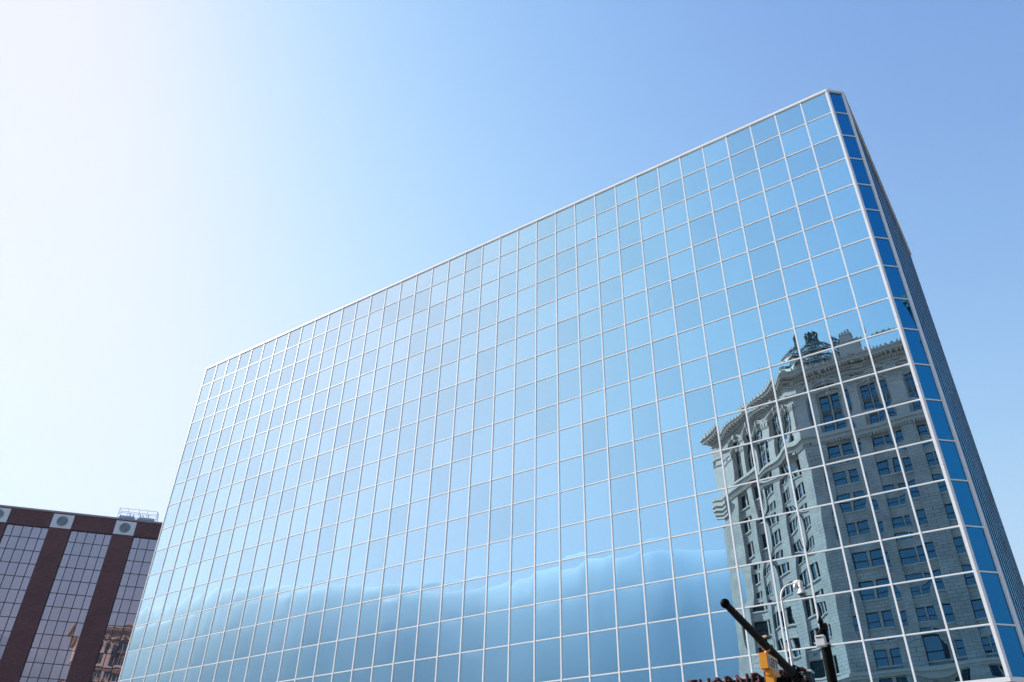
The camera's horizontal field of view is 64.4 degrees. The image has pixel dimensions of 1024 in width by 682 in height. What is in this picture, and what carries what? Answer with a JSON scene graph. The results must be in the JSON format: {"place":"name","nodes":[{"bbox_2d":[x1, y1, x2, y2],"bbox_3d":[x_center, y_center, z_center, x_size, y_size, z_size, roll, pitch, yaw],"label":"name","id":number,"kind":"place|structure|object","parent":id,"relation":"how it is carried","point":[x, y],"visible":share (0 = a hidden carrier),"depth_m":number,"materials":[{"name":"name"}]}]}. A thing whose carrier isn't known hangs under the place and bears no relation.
{"place":"outdoors","nodes":[
{"label":"outdoors","id":0,"kind":"place"},
{"bbox_2d":[0,0,1023,584],"label":"sky","id":1,"kind":"structure","parent":0,"point":[187,186],"materials":[{"name":"blue"}]},
{"bbox_2d":[118,89,1023,681],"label":"glass office building","id":2,"kind":"structure","parent":0,"point":[638,427],"depth_m":44.23,"materials":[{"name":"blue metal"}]},
{"bbox_2d":[509,642,533,681],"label":"window pane","id":3,"kind":"structure","parent":2,"relation":"in","point":[521,655],"depth_m":39.78,"materials":[{"name":"blue glass"}]},
{"bbox_2d":[535,638,560,681],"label":"window pane","id":4,"kind":"structure","parent":2,"relation":"in","point":[547,652],"depth_m":39.03,"materials":[{"name":"blue glass"}]},
{"bbox_2d":[561,556,585,598],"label":"window pane","id":5,"kind":"structure","parent":2,"relation":"in","point":[573,571],"depth_m":40.45,"materials":[{"name":"blue glass"}]},
{"bbox_2d":[561,596,586,635],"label":"window pane","id":6,"kind":"structure","parent":2,"relation":"in","point":[573,610],"depth_m":39.38,"materials":[{"name":"blue glass"}]},
{"bbox_2d":[562,633,588,678],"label":"window pane","id":7,"kind":"structure","parent":2,"relation":"in","point":[574,648],"depth_m":38.30,"materials":[{"name":"blue glass"}]},
{"bbox_2d":[587,551,613,593],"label":"window pane","id":8,"kind":"structure","parent":2,"relation":"in","point":[600,565],"depth_m":39.74,"materials":[{"name":"blue glass"}]},
{"bbox_2d":[588,590,615,631],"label":"window pane","id":9,"kind":"structure","parent":2,"relation":"in","point":[601,606],"depth_m":38.66,"materials":[{"name":"blue glass"}]},
{"bbox_2d":[589,629,617,674],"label":"window pane","id":10,"kind":"structure","parent":2,"relation":"in","point":[603,644],"depth_m":37.58,"materials":[{"name":"blue glass"}]},
{"bbox_2d":[614,545,642,587],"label":"window pane","id":11,"kind":"structure","parent":2,"relation":"in","point":[627,561],"depth_m":39.02,"materials":[{"name":"blue glass"}]},
{"bbox_2d":[616,585,645,626],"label":"window pane","id":12,"kind":"structure","parent":2,"relation":"in","point":[630,601],"depth_m":37.95,"materials":[{"name":"blue glass"}]},
{"bbox_2d":[618,624,648,670],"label":"window pane","id":13,"kind":"structure","parent":2,"relation":"in","point":[633,651],"depth_m":36.86,"materials":[{"name":"blue glass"}]},
{"bbox_2d":[637,467,665,507],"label":"window pane","id":14,"kind":"structure","parent":2,"relation":"in","point":[650,483],"depth_m":40.47,"materials":[{"name":"blue glass"}]},
{"bbox_2d":[639,503,668,542],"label":"window pane","id":15,"kind":"structure","parent":2,"relation":"in","point":[653,519],"depth_m":39.39,"materials":[{"name":"blue glass"}]},
{"bbox_2d":[642,539,672,582],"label":"window pane","id":16,"kind":"structure","parent":2,"relation":"in","point":[657,566],"depth_m":38.30,"materials":[{"name":"blue glass"}]},
{"bbox_2d":[645,580,675,621],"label":"window pane","id":17,"kind":"structure","parent":2,"relation":"in","point":[660,599],"depth_m":37.22,"materials":[{"name":"blue glass"}]},
{"bbox_2d":[648,619,680,666],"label":"window pane","id":18,"kind":"structure","parent":2,"relation":"in","point":[663,636],"depth_m":36.15,"materials":[{"name":"blue glass"}]},
{"bbox_2d":[664,459,694,500],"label":"window pane","id":19,"kind":"structure","parent":2,"relation":"in","point":[678,476],"depth_m":39.75,"materials":[{"name":"blue glass"}]},
{"bbox_2d":[667,496,698,536],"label":"window pane","id":20,"kind":"structure","parent":2,"relation":"in","point":[683,519],"depth_m":38.67,"materials":[{"name":"blue glass"}]},
{"bbox_2d":[671,532,703,577],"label":"window pane","id":21,"kind":"structure","parent":2,"relation":"in","point":[686,549],"depth_m":37.59,"materials":[{"name":"blue glass"}]},
{"bbox_2d":[675,574,707,617],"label":"window pane","id":22,"kind":"structure","parent":2,"relation":"in","point":[691,597],"depth_m":36.50,"materials":[{"name":"blue glass"}]},
{"bbox_2d":[678,614,713,662],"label":"window pane","id":23,"kind":"structure","parent":2,"relation":"in","point":[695,632],"depth_m":35.42,"materials":[{"name":"blue glass"}]},
{"bbox_2d":[689,419,719,456],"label":"window pane","id":24,"kind":"structure","parent":2,"relation":"in","point":[703,435],"depth_m":40.12,"materials":[{"name":"blue glass"}]},
{"bbox_2d":[692,452,724,493],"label":"window pane","id":25,"kind":"structure","parent":2,"relation":"in","point":[708,471],"depth_m":39.03,"materials":[{"name":"blue glass"}]},
{"bbox_2d":[697,489,729,529],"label":"window pane","id":26,"kind":"structure","parent":2,"relation":"in","point":[712,507],"depth_m":37.95,"materials":[{"name":"blue glass"}]},
{"bbox_2d":[701,526,735,571],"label":"window pane","id":27,"kind":"structure","parent":2,"relation":"in","point":[718,550],"depth_m":36.87,"materials":[{"name":"blue glass"}]},
{"bbox_2d":[706,568,741,611],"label":"window pane","id":28,"kind":"structure","parent":2,"relation":"in","point":[723,584],"depth_m":35.83,"materials":[{"name":"blue glass"}]},
{"bbox_2d":[712,377,744,415],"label":"window pane","id":29,"kind":"structure","parent":2,"relation":"in","point":[728,397],"depth_m":40.47,"materials":[{"name":"blue glass"}]},
{"bbox_2d":[711,609,747,658],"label":"window pane","id":30,"kind":"structure","parent":2,"relation":"in","point":[729,637],"depth_m":34.68,"materials":[{"name":"blue glass"}]},
{"bbox_2d":[717,410,749,449],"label":"window pane","id":31,"kind":"structure","parent":2,"relation":"in","point":[733,428],"depth_m":39.40,"materials":[{"name":"blue glass"}]},
{"bbox_2d":[722,444,755,486],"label":"window pane","id":32,"kind":"structure","parent":2,"relation":"in","point":[738,462],"depth_m":38.31,"materials":[{"name":"glass"}]},
{"bbox_2d":[727,482,761,523],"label":"window pane","id":33,"kind":"structure","parent":2,"relation":"in","point":[744,500],"depth_m":37.23,"materials":[{"name":"glass"}]},
{"bbox_2d":[687,667,812,681],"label":"building sign","id":34,"kind":"object","parent":2,"relation":"attached to","point":[755,677],"visible":0.66,"depth_m":32.94,"materials":[{"name":"white metal"}]},
{"bbox_2d":[732,519,769,565],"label":"window pane","id":35,"kind":"structure","parent":2,"relation":"in","point":[750,541],"depth_m":36.15,"materials":[{"name":"grey glass"}]},
{"bbox_2d":[738,562,775,606],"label":"window pane","id":36,"kind":"structure","parent":2,"relation":"in","point":[756,580],"depth_m":35.06,"materials":[{"name":"glass"}]},
{"bbox_2d":[741,368,774,407],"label":"window pane","id":37,"kind":"structure","parent":2,"relation":"in","point":[757,386],"depth_m":39.75,"materials":[{"name":"blue glass"}]},
{"bbox_2d":[744,603,783,653],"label":"window pane","id":38,"kind":"structure","parent":2,"relation":"in","point":[765,619],"depth_m":34.02,"materials":[{"name":"glass"}]},
{"bbox_2d":[747,402,781,441],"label":"window pane","id":39,"kind":"structure","parent":2,"relation":"in","point":[763,420],"depth_m":38.68,"materials":[{"name":"glass"}]},
{"bbox_2d":[752,436,788,479],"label":"window pane","id":40,"kind":"structure","parent":2,"relation":"in","point":[769,454],"depth_m":37.59,"materials":[{"name":"glass"}]},
{"bbox_2d":[759,297,792,335],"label":"window pane","id":41,"kind":"structure","parent":2,"relation":"in","point":[775,316],"depth_m":41.18,"materials":[{"name":"blue glass"}]},
{"bbox_2d":[759,474,795,516],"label":"window pane","id":42,"kind":"structure","parent":2,"relation":"in","point":[777,496],"depth_m":36.51,"materials":[{"name":"grey glass"}]},
{"bbox_2d":[765,512,804,559],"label":"window pane","id":43,"kind":"structure","parent":2,"relation":"in","point":[783,531],"depth_m":35.42,"materials":[{"name":"glass"}]},
{"bbox_2d":[771,359,806,399],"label":"window pane","id":44,"kind":"structure","parent":2,"relation":"in","point":[788,378],"depth_m":39.04,"materials":[{"name":"grey glass"}]},
{"bbox_2d":[772,555,812,600],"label":"window pane","id":45,"kind":"structure","parent":2,"relation":"in","point":[786,571],"depth_m":34.42,"materials":[{"name":"glass"}]},
{"bbox_2d":[777,393,814,432],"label":"window pane","id":46,"kind":"structure","parent":2,"relation":"in","point":[795,412],"depth_m":37.96,"materials":[{"name":"glass"}]},
{"bbox_2d":[779,598,818,649],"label":"window pane","id":47,"kind":"structure","parent":2,"relation":"in","point":[801,617],"depth_m":33.28,"materials":[{"name":"glass"}]},
{"bbox_2d":[784,427,822,471],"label":"window pane","id":48,"kind":"structure","parent":2,"relation":"in","point":[803,450],"depth_m":36.88,"materials":[{"name":"glass"}]},
{"bbox_2d":[788,287,823,326],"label":"window pane","id":49,"kind":"structure","parent":2,"relation":"in","point":[805,306],"depth_m":40.45,"materials":[{"name":"blue glass"}]},
{"bbox_2d":[787,647,826,681],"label":"window pane","id":50,"kind":"structure","parent":2,"relation":"in","point":[811,658],"depth_m":32.36,"materials":[{"name":"blue glass"}]},
{"bbox_2d":[791,466,830,509],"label":"window pane","id":51,"kind":"structure","parent":2,"relation":"in","point":[811,489],"depth_m":35.80,"materials":[{"name":"glass"}]},
{"bbox_2d":[795,319,831,356],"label":"window pane","id":52,"kind":"structure","parent":2,"relation":"in","point":[812,337],"depth_m":39.38,"materials":[{"name":"blue glass"}]},
{"bbox_2d":[799,504,840,552],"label":"window pane","id":53,"kind":"structure","parent":2,"relation":"in","point":[818,524],"depth_m":34.70,"materials":[{"name":"grey glass"}]},
{"bbox_2d":[802,349,839,390],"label":"window pane","id":54,"kind":"structure","parent":2,"relation":"in","point":[820,369],"depth_m":38.31,"materials":[{"name":"grey glass"}]},
{"bbox_2d":[807,548,850,595],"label":"window pane","id":55,"kind":"structure","parent":2,"relation":"in","point":[828,572],"depth_m":33.63,"materials":[{"name":"glass"}]},
{"bbox_2d":[809,384,848,424],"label":"window pane","id":56,"kind":"structure","parent":2,"relation":"in","point":[828,404],"depth_m":37.24,"materials":[{"name":"grey glass"}]},
{"bbox_2d":[818,277,855,316],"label":"window pane","id":57,"kind":"structure","parent":2,"relation":"in","point":[836,296],"depth_m":39.74,"materials":[{"name":"blue glass"}]},
{"bbox_2d":[817,418,857,463],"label":"window pane","id":58,"kind":"structure","parent":2,"relation":"in","point":[837,441],"depth_m":36.16,"materials":[{"name":"grey glass"}]},
{"bbox_2d":[815,592,860,643],"bbox_3d":[13.062,11.111,32.560,1.524,1.955,0.004,-20,-40,28],"label":"window pane","id":59,"kind":"structure","parent":2,"relation":"in","point":[836,610],"depth_m":32.55,"materials":[{"name":"glass"}]},
{"bbox_2d":[826,309,864,346],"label":"window pane","id":60,"kind":"structure","parent":2,"relation":"in","point":[846,327],"depth_m":38.66,"materials":[{"name":"blue glass"}]},
{"bbox_2d":[826,458,867,501],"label":"window pane","id":61,"kind":"structure","parent":2,"relation":"in","point":[846,478],"depth_m":35.08,"materials":[{"name":"glass"}]},
{"bbox_2d":[831,642,870,681],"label":"window pane","id":62,"kind":"structure","parent":2,"relation":"in","point":[849,659],"depth_m":31.51,"materials":[{"name":"blue glass"}]},
{"bbox_2d":[834,339,874,381],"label":"window pane","id":63,"kind":"structure","parent":2,"relation":"in","point":[853,359],"depth_m":37.60,"materials":[{"name":"grey glass"}]},
{"bbox_2d":[834,496,878,545],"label":"window pane","id":64,"kind":"structure","parent":2,"relation":"in","point":[855,518],"depth_m":33.99,"materials":[{"name":"glass"}]},
{"bbox_2d":[842,238,877,274],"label":"window pane","id":65,"kind":"structure","parent":2,"relation":"in","point":[859,256],"depth_m":40.13,"materials":[{"name":"blue glass"}]},
{"bbox_2d":[842,374,883,415],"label":"window pane","id":66,"kind":"structure","parent":2,"relation":"in","point":[863,395],"depth_m":36.52,"materials":[{"name":"grey glass"}]},
{"bbox_2d":[844,541,889,589],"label":"window pane","id":67,"kind":"structure","parent":2,"relation":"in","point":[866,565],"depth_m":32.91,"materials":[{"name":"grey glass"}]},
{"bbox_2d":[849,266,887,306],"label":"window pane","id":68,"kind":"structure","parent":2,"relation":"in","point":[868,286],"depth_m":39.03,"materials":[{"name":"blue glass"}]},
{"bbox_2d":[851,409,894,455],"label":"window pane","id":69,"kind":"structure","parent":2,"relation":"in","point":[872,431],"depth_m":35.43,"materials":[{"name":"grey glass"}]},
{"bbox_2d":[853,585,902,639],"bbox_3d":[14.322,10.642,31.843,1.524,1.955,0.004,-20,-40,28],"label":"window pane","id":70,"kind":"structure","parent":2,"relation":"in","point":[876,607],"depth_m":31.83,"materials":[{"name":"glass"}]},
{"bbox_2d":[858,299,897,336],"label":"window pane","id":71,"kind":"structure","parent":2,"relation":"in","point":[878,317],"depth_m":37.96,"materials":[{"name":"blue glass"}]},
{"bbox_2d":[861,449,905,493],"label":"window pane","id":72,"kind":"structure","parent":2,"relation":"in","point":[883,471],"depth_m":34.36,"materials":[{"name":"glass"}]},
{"bbox_2d":[867,329,907,371],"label":"window pane","id":73,"kind":"structure","parent":2,"relation":"in","point":[887,350],"depth_m":36.90,"materials":[{"name":"glass"}]},
{"bbox_2d":[864,636,913,681],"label":"window pane","id":74,"kind":"structure","parent":2,"relation":"in","point":[888,660],"depth_m":30.81,"materials":[{"name":"blue glass"}]},
{"bbox_2d":[871,489,918,538],"bbox_3d":[15.661,7.085,33.282,1.524,1.969,0.007,-20,-40,28],"label":"window pane","id":75,"kind":"structure","parent":2,"relation":"in","point":[894,514],"depth_m":33.27,"materials":[{"name":"glass"}]},
{"bbox_2d":[877,365,919,406],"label":"window pane","id":76,"kind":"structure","parent":2,"relation":"in","point":[897,385],"depth_m":35.82,"materials":[{"name":"grey glass"}]},
{"bbox_2d":[882,534,930,582],"bbox_3d":[15.622,8.632,32.202,1.524,1.805,0.005,-20,-40,28],"label":"window pane","id":77,"kind":"structure","parent":2,"relation":"in","point":[906,560],"depth_m":32.19,"materials":[{"name":"glass"}]},
{"bbox_2d":[887,400,931,446],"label":"window pane","id":78,"kind":"structure","parent":2,"relation":"in","point":[909,425],"depth_m":34.73,"materials":[{"name":"grey glass"}]},
{"bbox_2d":[893,579,945,633],"bbox_3d":[15.581,10.172,31.124,1.524,1.955,0.006,-20,-40,28],"label":"window pane","id":79,"kind":"structure","parent":2,"relation":"in","point":[917,601],"depth_m":31.11,"materials":[{"name":"glass"}]},
{"bbox_2d":[898,441,943,485],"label":"window pane","id":80,"kind":"structure","parent":2,"relation":"in","point":[920,462],"depth_m":33.65,"materials":[{"name":"glass"}]},
{"bbox_2d":[915,365,940,399],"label":"window pane","id":81,"kind":"structure","parent":2,"relation":"in","point":[925,375],"depth_m":35.52,"materials":[{"name":"blue glass"}]},
{"bbox_2d":[905,631,959,681],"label":"window pane","id":82,"kind":"structure","parent":2,"relation":"in","point":[932,658],"depth_m":30.05,"materials":[{"name":"blue glass"}]},
{"bbox_2d":[909,480,958,531],"bbox_3d":[16.921,6.617,32.565,1.524,1.969,0.004,-21,-41,28],"label":"window pane","id":83,"kind":"structure","parent":2,"relation":"in","point":[933,507],"depth_m":32.57,"materials":[{"name":"blue glass"}]},
{"bbox_2d":[926,400,953,439],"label":"window pane","id":84,"kind":"structure","parent":2,"relation":"in","point":[936,409],"depth_m":34.44,"materials":[{"name":"blue glass"}]},
{"bbox_2d":[922,527,972,576],"bbox_3d":[16.881,8.163,31.484,1.524,1.805,0.002,-20,-41,28],"label":"window pane","id":85,"kind":"structure","parent":2,"relation":"in","point":[946,551],"depth_m":31.49,"materials":[{"name":"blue glass"}]},
{"bbox_2d":[939,441,966,479],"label":"window pane","id":86,"kind":"structure","parent":2,"relation":"in","point":[949,450],"depth_m":33.36,"materials":[{"name":"blue glass"}]},
{"bbox_2d":[934,572,988,628],"bbox_3d":[16.842,9.704,30.407,1.524,1.955,0.002,-20,-41,28],"label":"window pane","id":87,"kind":"structure","parent":2,"relation":"in","point":[959,595],"depth_m":30.41,"materials":[{"name":"grey glass"}]},
{"bbox_2d":[951,480,981,525],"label":"window pane","id":88,"kind":"structure","parent":2,"relation":"in","point":[965,500],"depth_m":32.28,"materials":[{"name":"blue glass"}]},
{"bbox_2d":[949,625,1005,680],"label":"window pane","id":89,"kind":"structure","parent":2,"relation":"in","point":[975,649],"depth_m":29.32,"materials":[{"name":"blue glass"}]},
{"bbox_2d":[966,527,996,571],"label":"window pane","id":90,"kind":"structure","parent":2,"relation":"in","point":[982,553],"depth_m":31.20,"materials":[{"name":"blue glass"}]},
{"bbox_2d":[980,572,1013,623],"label":"window pane","id":91,"kind":"structure","parent":2,"relation":"in","point":[999,606],"depth_m":30.11,"materials":[{"name":"blue glass"}]},
{"bbox_2d":[996,625,1023,676],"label":"window pane","id":92,"kind":"structure","parent":2,"relation":"in","point":[1009,637],"depth_m":29.08,"materials":[{"name":"blue glass"}]},
{"bbox_2d":[720,599,837,681],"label":"signal pole","id":93,"kind":"object","parent":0,"point":[783,663],"visible":0.97,"depth_m":18.82,"materials":[{"name":"black metal"}]},
{"bbox_2d":[758,647,791,681],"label":"traffic light","id":94,"kind":"object","parent":93,"relation":"hanging from","point":[769,665],"visible":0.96,"depth_m":17.46,"materials":[{"name":"yellow paint"}]},
{"bbox_2d":[780,580,808,681],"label":"street lamp","id":95,"kind":"object","parent":93,"relation":"attached to","point":[799,585],"visible":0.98,"depth_m":20.48,"materials":[{"name":"white metal"}]},
{"bbox_3d":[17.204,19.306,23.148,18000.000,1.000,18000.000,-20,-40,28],"label":"ground","id":96,"kind":"structure","parent":0,"visible":0},
{"bbox_2d":[0,505,162,681],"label":"brick office building","id":97,"kind":"structure","parent":96,"relation":"on","point":[72,585],"depth_m":116.02,"materials":[{"name":"brick"}]},
{"bbox_2d":[0,547,39,563],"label":"window","id":98,"kind":"structure","parent":97,"relation":"in","point":[6,554],"depth_m":117.03,"materials":[{"name":"grey glass"}]},
{"bbox_2d":[0,535,44,550],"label":"window","id":99,"kind":"structure","parent":97,"relation":"in","point":[7,541],"depth_m":118.06,"materials":[{"name":"grey glass"}]},
{"bbox_2d":[21,662,70,678],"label":"window","id":100,"kind":"structure","parent":97,"relation":"in","point":[30,669],"depth_m":109.99,"materials":[{"name":"grey glass"}]},
{"bbox_2d":[25,647,74,664],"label":"window","id":101,"kind":"structure","parent":97,"relation":"in","point":[40,655],"depth_m":111.07,"materials":[{"name":"grey glass"}]},
{"bbox_2d":[31,633,78,650],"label":"window","id":102,"kind":"structure","parent":97,"relation":"in","point":[50,641],"depth_m":112.16,"materials":[{"name":"grey glass"}]},
{"bbox_2d":[36,619,83,636],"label":"window","id":103,"kind":"structure","parent":97,"relation":"in","point":[54,627],"depth_m":113.23,"materials":[{"name":"grey glass"}]},
{"bbox_2d":[40,606,87,622],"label":"window","id":104,"kind":"structure","parent":97,"relation":"in","point":[49,612],"depth_m":114.29,"materials":[{"name":"grey glass"}]},
{"bbox_2d":[45,592,91,608],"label":"window","id":105,"kind":"structure","parent":97,"relation":"in","point":[54,599],"depth_m":115.38,"materials":[{"name":"grey glass"}]},
{"bbox_2d":[50,579,96,595],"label":"window","id":106,"kind":"structure","parent":97,"relation":"in","point":[58,586],"depth_m":116.46,"materials":[{"name":"grey glass"}]},
{"bbox_2d":[54,566,100,582],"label":"window","id":107,"kind":"structure","parent":97,"relation":"in","point":[63,573],"depth_m":117.54,"materials":[{"name":"grey glass"}]},
{"bbox_2d":[59,554,103,569],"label":"window","id":108,"kind":"structure","parent":97,"relation":"in","point":[67,560],"depth_m":118.61,"materials":[{"name":"grey glass"}]},
{"bbox_2d":[63,541,108,557],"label":"window","id":109,"kind":"structure","parent":97,"relation":"in","point":[73,548],"depth_m":119.69,"materials":[{"name":"grey glass"}]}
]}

